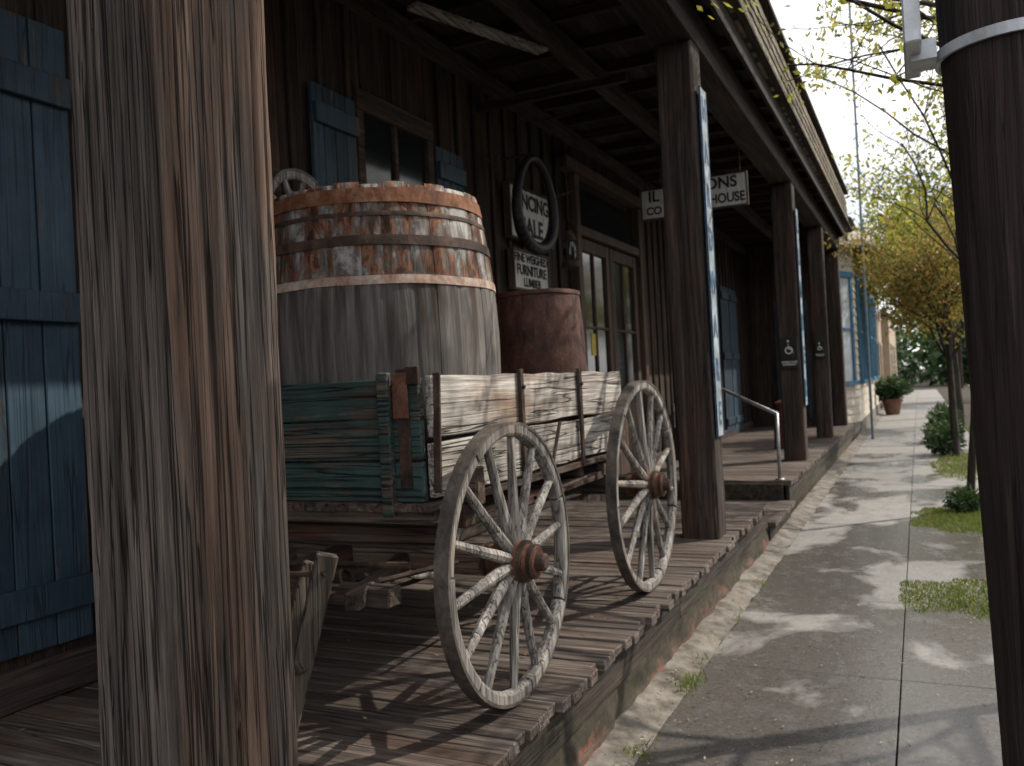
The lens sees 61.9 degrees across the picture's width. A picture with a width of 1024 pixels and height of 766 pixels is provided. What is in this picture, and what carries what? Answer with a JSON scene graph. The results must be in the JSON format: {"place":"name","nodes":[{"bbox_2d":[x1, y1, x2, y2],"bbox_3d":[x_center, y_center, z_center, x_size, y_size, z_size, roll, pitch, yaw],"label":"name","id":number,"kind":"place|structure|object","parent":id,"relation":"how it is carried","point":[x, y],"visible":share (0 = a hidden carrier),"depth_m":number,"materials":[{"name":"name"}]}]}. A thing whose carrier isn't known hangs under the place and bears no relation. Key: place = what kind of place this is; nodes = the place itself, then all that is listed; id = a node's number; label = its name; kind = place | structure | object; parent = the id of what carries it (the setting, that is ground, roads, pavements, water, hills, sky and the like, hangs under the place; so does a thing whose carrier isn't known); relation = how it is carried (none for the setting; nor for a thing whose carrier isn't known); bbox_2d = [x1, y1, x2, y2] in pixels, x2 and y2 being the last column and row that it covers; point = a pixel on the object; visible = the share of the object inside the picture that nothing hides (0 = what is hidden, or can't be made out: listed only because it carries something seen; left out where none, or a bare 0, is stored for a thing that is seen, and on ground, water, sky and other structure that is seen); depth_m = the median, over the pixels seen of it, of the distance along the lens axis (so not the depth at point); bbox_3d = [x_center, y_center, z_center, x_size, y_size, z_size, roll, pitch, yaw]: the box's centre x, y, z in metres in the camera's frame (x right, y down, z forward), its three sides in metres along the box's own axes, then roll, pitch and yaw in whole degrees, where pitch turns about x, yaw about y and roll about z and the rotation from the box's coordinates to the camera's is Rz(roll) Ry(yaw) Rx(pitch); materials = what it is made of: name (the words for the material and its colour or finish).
{"place":"outdoors","nodes":[
{"label":"outdoors","id":0,"kind":"place"},
{"bbox_2d":[0,421,753,717],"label":"wall skirting","id":1,"kind":"object","parent":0,"point":[29,685],"depth_m":3.56,"materials":[{"name":"brown wood"}]},
{"bbox_2d":[351,86,434,183],"bbox_3d":[-0.802,-1.116,6.164,0.045,1.760,1.000,-3,0,25],"label":"window frame","id":2,"kind":"object","parent":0,"point":[382,110],"visible":0.38,"depth_m":6.13,"materials":[{"name":"brown wood"}]},
{"bbox_2d":[0,0,833,672],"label":"wall boards","id":3,"kind":"object","parent":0,"point":[390,68],"depth_m":6.96,"materials":[{"name":"brown wood"}]},
{"bbox_2d":[282,0,750,452],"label":"wall battens","id":4,"kind":"object","parent":3,"relation":"attached to","point":[289,77],"depth_m":7.83,"materials":[{"name":"brown wood"}]},
{"bbox_2d":[671,404,677,458],"bbox_3d":[2.759,0.681,12.770,0.392,0.790,1.404,-3,0,25],"label":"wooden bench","id":5,"kind":"object","parent":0,"point":[674,433],"visible":0.2,"depth_m":12.25,"materials":[{"name":"brown wood"}]},
{"bbox_2d":[619,499,794,526],"bbox_3d":[1.794,1.347,8.951,2.089,0.054,1.391,-3,0,25],"label":"porch step","id":6,"kind":"object","parent":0,"point":[778,511],"visible":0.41,"depth_m":8.77,"materials":[{"name":"brown wood"}]},
{"bbox_2d":[772,400,783,448],"bbox_3d":[4.152,0.634,13.103,0.268,0.740,0.268,-3,0,-32],"label":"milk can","id":7,"kind":"object","parent":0,"point":[778,407],"visible":0.35,"depth_m":13.02,"materials":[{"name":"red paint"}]},
{"bbox_2d":[613,425,989,765],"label":"grass","id":8,"kind":"structure","parent":0,"point":[972,519],"depth_m":6.15,"materials":[{"name":"green plant"}]},
{"bbox_2d":[942,482,980,512],"bbox_3d":[4.846,1.234,9.139,0.455,0.376,0.572,-3,0,25],"label":"shrub","id":9,"kind":"object","parent":8,"relation":"on","point":[961,497],"visible":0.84,"depth_m":9.05,"materials":[{"name":"green plant"}]},
{"bbox_2d":[634,389,1002,765],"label":"sidewalk","id":10,"kind":"structure","parent":0,"point":[795,701],"depth_m":4.84,"materials":[{"name":"concrete"}]},
{"bbox_2d":[19,430,995,765],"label":"fallen leaves","id":11,"kind":"object","parent":10,"relation":"on","point":[749,618],"visible":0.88,"depth_m":4.57,"materials":[{"name":"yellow plant"}]},
{"bbox_2d":[584,406,884,765],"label":"gutter strip","id":12,"kind":"object","parent":10,"relation":"on","point":[724,620],"visible":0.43,"depth_m":4.97,"materials":[{"name":"concrete"}]},
{"bbox_2d":[848,3,873,438],"bbox_3d":[7.730,-4.708,19.040,0.057,12.060,0.060,-3,0,25],"label":"flag pole","id":13,"kind":"object","parent":10,"relation":"on","point":[864,287],"visible":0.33,"depth_m":19.02,"materials":[{"name":"grey metal"}]},
{"bbox_2d":[798,0,975,503],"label":"street tree","id":14,"kind":"object","parent":10,"relation":"on","point":[971,472],"visible":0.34,"depth_m":9.81,"materials":[{"name":"green plant"}]},
{"bbox_2d":[818,180,965,456],"bbox_3d":[7.541,-1.260,14.931,3.377,5.085,4.932,-3,0,58],"label":"autumn tree","id":15,"kind":"object","parent":10,"relation":"on","point":[925,292],"visible":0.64,"depth_m":14.48,"materials":[{"name":"yellow plant"}]},
{"bbox_2d":[874,373,913,414],"bbox_3d":[12.601,0.355,28.357,1.372,1.390,1.368,-3,0,-24],"label":"potted plant","id":16,"kind":"object","parent":10,"relation":"on","point":[891,390],"visible":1,"depth_m":28.10,"materials":[{"name":"green plant"}]},
{"bbox_2d":[834,134,965,424],"bbox_3d":[10.757,-2.765,22.214,6.156,7.811,7.100,-3,0,-3],"label":"autumn tree","id":17,"kind":"object","parent":10,"relation":"on","point":[959,398],"visible":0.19,"depth_m":22.04,"materials":[{"name":"yellow plant"}]},
{"bbox_2d":[920,419,966,455],"bbox_3d":[7.583,0.958,15.018,0.777,0.704,1.211,-3,0,25],"label":"shrub","id":18,"kind":"object","parent":10,"relation":"on","point":[934,443],"visible":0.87,"depth_m":14.85,"materials":[{"name":"green plant"}]},
{"bbox_2d":[920,401,967,440],"bbox_3d":[8.803,0.803,17.438,0.894,0.923,1.562,-3,0,25],"label":"shrub","id":19,"kind":"object","parent":10,"relation":"on","point":[939,412],"visible":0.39,"depth_m":17.26,"materials":[{"name":"green plant"}]},
{"bbox_2d":[901,0,1023,765],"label":"utility pole","id":20,"kind":"object","parent":10,"relation":"on","point":[975,61],"visible":1,"depth_m":2.12,"materials":[{"name":"brown wood"}]},
{"bbox_2d":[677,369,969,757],"bbox_3d":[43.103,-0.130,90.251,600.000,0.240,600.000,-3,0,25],"label":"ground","id":21,"kind":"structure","parent":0,"point":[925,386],"depth_m":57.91,"materials":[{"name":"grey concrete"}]},
{"bbox_2d":[545,436,851,765],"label":"foundation","id":22,"kind":"object","parent":21,"relation":"on","point":[583,743],"visible":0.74,"depth_m":4.55,"materials":[{"name":"concrete"},{"name":"faded red paint"}]},
{"bbox_2d":[800,216,880,437],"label":"cream cottage","id":23,"kind":"structure","parent":21,"relation":"on","point":[855,360],"depth_m":20.88,"materials":[{"name":"beige paint"}]},
{"bbox_2d":[840,277,853,380],"bbox_3d":[7.769,-1.280,20.304,0.534,2.500,1.203,-3,0,25],"label":"window glass","id":24,"kind":"structure","parent":23,"relation":"in","point":[844,286],"depth_m":20.56,"materials":[{"name":"white glass"}]},
{"bbox_2d":[875,292,896,403],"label":"walls","id":25,"kind":"structure","parent":21,"relation":"on","point":[882,326],"depth_m":43.97,"materials":[{"name":"beige paint"}]},
{"bbox_2d":[875,284,881,345],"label":"trim","id":26,"kind":"structure","parent":25,"relation":"attached to","point":[879,319],"depth_m":38.02,"materials":[{"name":"beige wood"}]},
{"bbox_2d":[872,283,896,379],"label":"windows","id":27,"kind":"structure","parent":25,"relation":"attached to","point":[880,359],"depth_m":40.41,"materials":[{"name":"glass"}]},
{"bbox_2d":[880,309,896,324],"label":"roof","id":28,"kind":"structure","parent":25,"relation":"on","point":[881,314],"depth_m":43.67,"materials":[{"name":"grey"}]},
{"bbox_2d":[881,304,969,385],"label":"distant trees","id":29,"kind":"object","parent":21,"relation":"on","point":[930,359],"visible":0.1,"depth_m":68.31,"materials":[{"name":"green plant"}]},
{"bbox_2d":[955,305,963,388],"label":"utility pole","id":30,"kind":"object","parent":21,"relation":"on","point":[959,353],"visible":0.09,"depth_m":54.81,"materials":[{"name":"brown wood"}]},
{"bbox_2d":[854,68,951,187],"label":"power lines","id":31,"kind":"object","parent":30,"relation":"attached to","point":[900,92],"visible":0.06,"depth_m":20.80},
{"bbox_3d":[-2.178,-1.400,9.983,5.615,6.700,22.200,-3,0,25],"label":"wall","id":32,"kind":"object","parent":21,"relation":"on","visible":0},
{"bbox_2d":[0,8,94,662],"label":"shutter","id":33,"kind":"object","parent":32,"relation":"attached to","point":[47,599],"visible":0.91,"depth_m":3.55,"materials":[{"name":"blue paint"}]},
{"bbox_2d":[272,168,320,198],"bbox_3d":[-1.205,-0.899,4.876,0.258,0.640,0.640,-3,0,25],"label":"wagon wheel","id":34,"kind":"object","parent":32,"relation":"attached to","point":[303,179],"visible":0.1,"depth_m":4.82,"materials":[{"name":"grey wood"}]},
{"bbox_2d":[307,81,359,186],"bbox_3d":[-1.101,-1.097,5.466,0.058,1.555,0.464,-3,0,25],"label":"shutter","id":35,"kind":"object","parent":32,"relation":"attached to","point":[334,127],"visible":0.43,"depth_m":5.42,"materials":[{"name":"blue paint"}]},
{"bbox_2d":[363,113,425,184],"bbox_3d":[-1.282,-1.024,5.198,0.011,1.620,3.080,-3,0,25],"label":"window glass","id":36,"kind":"object","parent":32,"relation":"attached to","point":[378,149],"visible":0.11,"depth_m":6.11,"materials":[{"name":"black glass"}]},
{"bbox_2d":[433,146,466,191],"bbox_3d":[-0.457,-1.100,6.816,0.057,1.505,0.435,-3,0,25],"label":"shutter","id":37,"kind":"object","parent":32,"relation":"attached to","point":[450,172],"visible":0.33,"depth_m":6.77,"materials":[{"name":"blue paint"}]},
{"bbox_2d":[502,180,553,249],"bbox_3d":[0.168,-1.585,8.168,0.065,0.510,0.990,-3,0,25],"label":"fencing sign","id":38,"kind":"object","parent":32,"relation":"attached to","point":[535,209],"visible":0.59,"depth_m":8.12,"materials":[{"name":"white paint"}]},
{"bbox_2d":[507,247,549,290],"bbox_3d":[0.168,-1.049,8.107,0.065,0.380,0.820,-3,0,25],"label":"furniture sign","id":39,"kind":"object","parent":32,"relation":"attached to","point":[527,270],"visible":0.99,"depth_m":7.98,"materials":[{"name":"white paint"}]},
{"bbox_2d":[500,152,558,254],"bbox_3d":[0.207,-1.582,7.535,0.553,0.909,0.451,-3,0,-17],"label":"horse collar","id":40,"kind":"object","parent":32,"relation":"attached to","point":[530,244],"visible":1,"depth_m":7.49,"materials":[{"name":"black leather"}]},
{"bbox_2d":[480,152,579,196],"bbox_3d":[0.222,-1.891,8.054,0.033,0.248,1.744,-3,0,34],"label":"iron chain","id":41,"kind":"object","parent":32,"relation":"attached to","point":[508,179],"visible":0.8,"depth_m":7.89,"materials":[{"name":"black metal"}]},
{"bbox_2d":[335,0,771,254],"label":"ceiling beams","id":42,"kind":"structure","parent":32,"relation":"attached to","point":[530,18],"depth_m":7.19,"materials":[{"name":"brown wood"}]},
{"bbox_2d":[407,1,547,54],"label":"loose ceiling plank","id":43,"kind":"object","parent":42,"relation":"attached to","point":[440,15],"visible":1,"depth_m":6.07,"materials":[{"name":"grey wood"}]},
{"bbox_2d":[537,113,579,268],"bbox_3d":[0.419,-1.857,8.348,0.450,1.489,0.180,-3,0,25],"label":"lantern","id":44,"kind":"object","parent":42,"relation":"hanging from","point":[569,250],"visible":1,"depth_m":8.25,"materials":[{"name":"metal"}]},
{"bbox_2d":[389,0,852,235],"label":"ceiling boards","id":45,"kind":"object","parent":42,"relation":"attached to","point":[489,14],"visible":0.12,"depth_m":7.65,"materials":[{"name":"brown wood"}]},
{"bbox_2d":[640,132,663,221],"bbox_3d":[1.601,-2.377,9.707,0.310,1.045,0.050,-3,0,25],"label":"hanging sign","id":46,"kind":"object","parent":45,"relation":"hanging from","point":[652,204],"visible":0.97,"depth_m":9.70,"materials":[{"name":"white paint"}]},
{"bbox_2d":[710,146,748,209],"bbox_3d":[2.181,-2.424,9.429,0.800,1.015,0.050,-3,0,25],"label":"warehouse sign","id":47,"kind":"object","parent":45,"relation":"hanging from","point":[729,190],"visible":0.39,"depth_m":9.32,"materials":[{"name":"white paint"}]},
{"bbox_2d":[758,0,847,194],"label":"parapet frame","id":48,"kind":"object","parent":45,"relation":"on","point":[768,11],"visible":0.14,"depth_m":10.99,"materials":[{"name":"brown wood"}]},
{"bbox_2d":[705,0,847,241],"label":"eave fascia","id":49,"kind":"structure","parent":48,"relation":"attached to","point":[725,21],"depth_m":8.29,"materials":[{"name":"brown wood"}]},
{"bbox_2d":[723,0,847,231],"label":"parapet shingles","id":50,"kind":"object","parent":48,"relation":"attached to","point":[771,48],"visible":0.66,"depth_m":9.80,"materials":[{"name":"brown wood"}]},
{"bbox_2d":[555,154,649,473],"bbox_3d":[1.371,-0.622,10.524,0.150,3.580,3.600,-3,0,25],"label":"double door","id":51,"kind":"structure","parent":32,"relation":"attached to","point":[610,247],"depth_m":10.29,"materials":[{"name":"brown wood"}]},
{"bbox_2d":[579,181,636,403],"bbox_3d":[1.167,-0.998,10.292,0.020,2.550,2.160,-3,0,25],"label":"door glass","id":52,"kind":"object","parent":51,"relation":"attached to","point":[604,214],"visible":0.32,"depth_m":10.21,"materials":[{"name":"grey glass"}]},
{"bbox_2d":[591,333,596,355],"bbox_3d":[0.944,-0.438,9.734,0.004,0.250,0.200,-3,0,25],"label":"door notice","id":53,"kind":"object","parent":52,"relation":"attached to","point":[593,342],"depth_m":9.70,"materials":[{"name":"yellow paper"}]},
{"bbox_2d":[403,0,841,247],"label":"rafters","id":54,"kind":"object","parent":32,"relation":"attached to","point":[597,7],"visible":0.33,"depth_m":8.04,"materials":[{"name":"brown wood"}]},
{"bbox_2d":[506,429,852,765],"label":"porch edge beam","id":55,"kind":"structure","parent":32,"relation":"attached to","point":[543,747],"depth_m":4.53,"materials":[{"name":"brown wood"}]},
{"bbox_2d":[0,501,769,765],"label":"porch floor","id":56,"kind":"structure","parent":55,"relation":"on","point":[376,664],"depth_m":3.66,"materials":[{"name":"brown wood"}]},
{"bbox_2d":[66,0,297,765],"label":"porch post","id":57,"kind":"object","parent":56,"relation":"on","point":[182,397],"visible":1,"depth_m":1.81,"materials":[{"name":"brown wood"}]},
{"bbox_2d":[281,366,676,732],"bbox_3d":[-0.320,0.587,4.327,1.776,1.285,3.096,-3,0,25],"label":"farm wagon","id":58,"kind":"object","parent":56,"relation":"on","point":[388,518],"visible":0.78,"depth_m":3.29,"materials":[{"name":"grey wood"}]},
{"bbox_2d":[273,181,500,490],"bbox_3d":[-0.590,-0.175,3.845,1.069,1.250,1.073,-3,0,25],"label":"wooden barrel","id":59,"kind":"object","parent":58,"relation":"on","point":[390,277],"visible":0.53,"depth_m":3.38,"materials":[{"name":"wood"}]},
{"bbox_2d":[495,288,588,425],"bbox_3d":[0.157,-0.050,4.910,0.550,0.930,0.550,-3,0,25],"label":"rusty barrel","id":60,"kind":"object","parent":58,"relation":"on","point":[541,330],"visible":0.5,"depth_m":4.67,"materials":[{"name":"brown metal"}]},
{"bbox_2d":[654,39,725,539],"bbox_3d":[1.347,-0.687,6.435,0.297,3.680,0.286,-3,0,25],"label":"porch post","id":61,"kind":"object","parent":56,"relation":"on","point":[701,482],"visible":0.91,"depth_m":6.31,"materials":[{"name":"brown wood"}]},
{"bbox_2d":[698,85,723,436],"bbox_3d":[1.486,-0.900,6.364,0.016,2.590,0.198,-3,0,25],"label":"hardware sign","id":62,"kind":"object","parent":61,"relation":"attached to","point":[711,263],"visible":1,"depth_m":6.33,"materials":[{"name":"blue paint"}]},
{"bbox_2d":[618,0,838,250],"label":"top beam","id":63,"kind":"structure","parent":61,"relation":"on","point":[732,108],"depth_m":7.87,"materials":[{"name":"brown wood"}]},
{"bbox_2d":[659,424,852,484],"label":"porch floor","id":64,"kind":"structure","parent":55,"relation":"on","point":[749,456],"depth_m":11.94,"materials":[{"name":"brown wood"}]},
{"bbox_2d":[722,388,784,479],"bbox_3d":[2.736,0.537,10.052,0.099,1.059,1.652,-3,0,-12],"label":"handrail","id":65,"kind":"object","parent":64,"relation":"on","point":[775,413],"visible":0.69,"depth_m":9.29,"materials":[{"name":"metal"}]},
{"bbox_2d":[769,181,808,460],"bbox_3d":[3.671,-0.805,11.307,0.287,3.650,0.285,-3,0,25],"label":"porch post","id":66,"kind":"object","parent":64,"relation":"on","point":[793,405],"visible":0.94,"depth_m":11.18,"materials":[{"name":"brown wood"}]},
{"bbox_2d":[779,338,798,368],"bbox_3d":[3.626,-0.387,11.165,0.220,0.400,0.052,-3,0,25],"label":"accessibility sign","id":67,"kind":"object","parent":66,"relation":"attached to","point":[789,352],"visible":1,"depth_m":11.15,"materials":[{"name":"black metal"}]},
{"bbox_2d":[794,207,807,404],"bbox_3d":[3.809,-1.003,11.238,0.016,2.590,0.198,-3,0,25],"label":"hardware sign","id":68,"kind":"object","parent":66,"relation":"attached to","point":[801,306],"visible":1,"depth_m":11.19,"materials":[{"name":"blue paint"}]},
{"bbox_2d":[806,226,833,437],"bbox_3d":[5.349,-0.879,14.827,0.265,3.650,0.264,-3,0,25],"label":"porch post","id":69,"kind":"object","parent":64,"relation":"on","point":[819,333],"visible":0.99,"depth_m":14.71,"materials":[{"name":"brown wood"}]},
{"bbox_2d":[815,341,824,357],"bbox_3d":[5.297,-0.572,14.685,0.154,0.280,0.052,-3,0,25],"label":"notice sign","id":70,"kind":"object","parent":69,"relation":"attached to","point":[819,349],"visible":1,"depth_m":14.67,"materials":[{"name":"black metal"}]},
{"bbox_2d":[824,249,847,425],"bbox_3d":[6.746,-0.941,17.761,0.265,3.650,0.265,-3,0,25],"label":"porch post","id":71,"kind":"object","parent":64,"relation":"on","point":[836,344],"visible":0.98,"depth_m":17.65,"materials":[{"name":"brown wood"}]},
{"bbox_2d":[719,285,735,432],"bbox_3d":[4.134,-0.452,16.352,0.058,2.807,0.694,-3,0,25],"label":"shutter","id":72,"kind":"object","parent":32,"relation":"attached to","point":[727,356],"visible":1,"depth_m":16.28,"materials":[{"name":"blue paint"}]},
{"bbox_2d":[727,288,743,429],"bbox_3d":[4.478,-0.468,17.075,0.057,2.806,0.693,-3,0,25],"label":"shutter","id":73,"kind":"object","parent":32,"relation":"attached to","point":[732,302],"visible":1,"depth_m":17.01,"materials":[{"name":"blue paint"}]},
{"bbox_2d":[773,300,812,417],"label":"end wall trim","id":74,"kind":"structure","parent":32,"relation":"attached to","point":[804,302],"depth_m":18.07,"materials":[{"name":"blue paint"}]},
{"bbox_2d":[770,0,958,368],"label":"sky","id":75,"kind":"structure","parent":0,"point":[830,111],"materials":[{"name":"white"}]},
{"bbox_2d":[937,388,970,429],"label":"verge soil","id":76,"kind":"structure","parent":0,"point":[966,394],"depth_m":37.22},
{"bbox_2d":[696,0,942,111],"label":"street tree","id":77,"kind":"object","parent":76,"relation":"on","point":[895,78],"visible":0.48,"depth_m":5.46,"materials":[{"name":"green plant"}]},
{"bbox_2d":[848,154,960,320],"bbox_3d":[20.103,-4.804,36.235,11.492,11.032,8.598,-3,0,25],"label":"street tree","id":78,"kind":"object","parent":76,"relation":"on","point":[937,187],"visible":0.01,"depth_m":37.41,"materials":[{"name":"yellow plant"}]}
]}

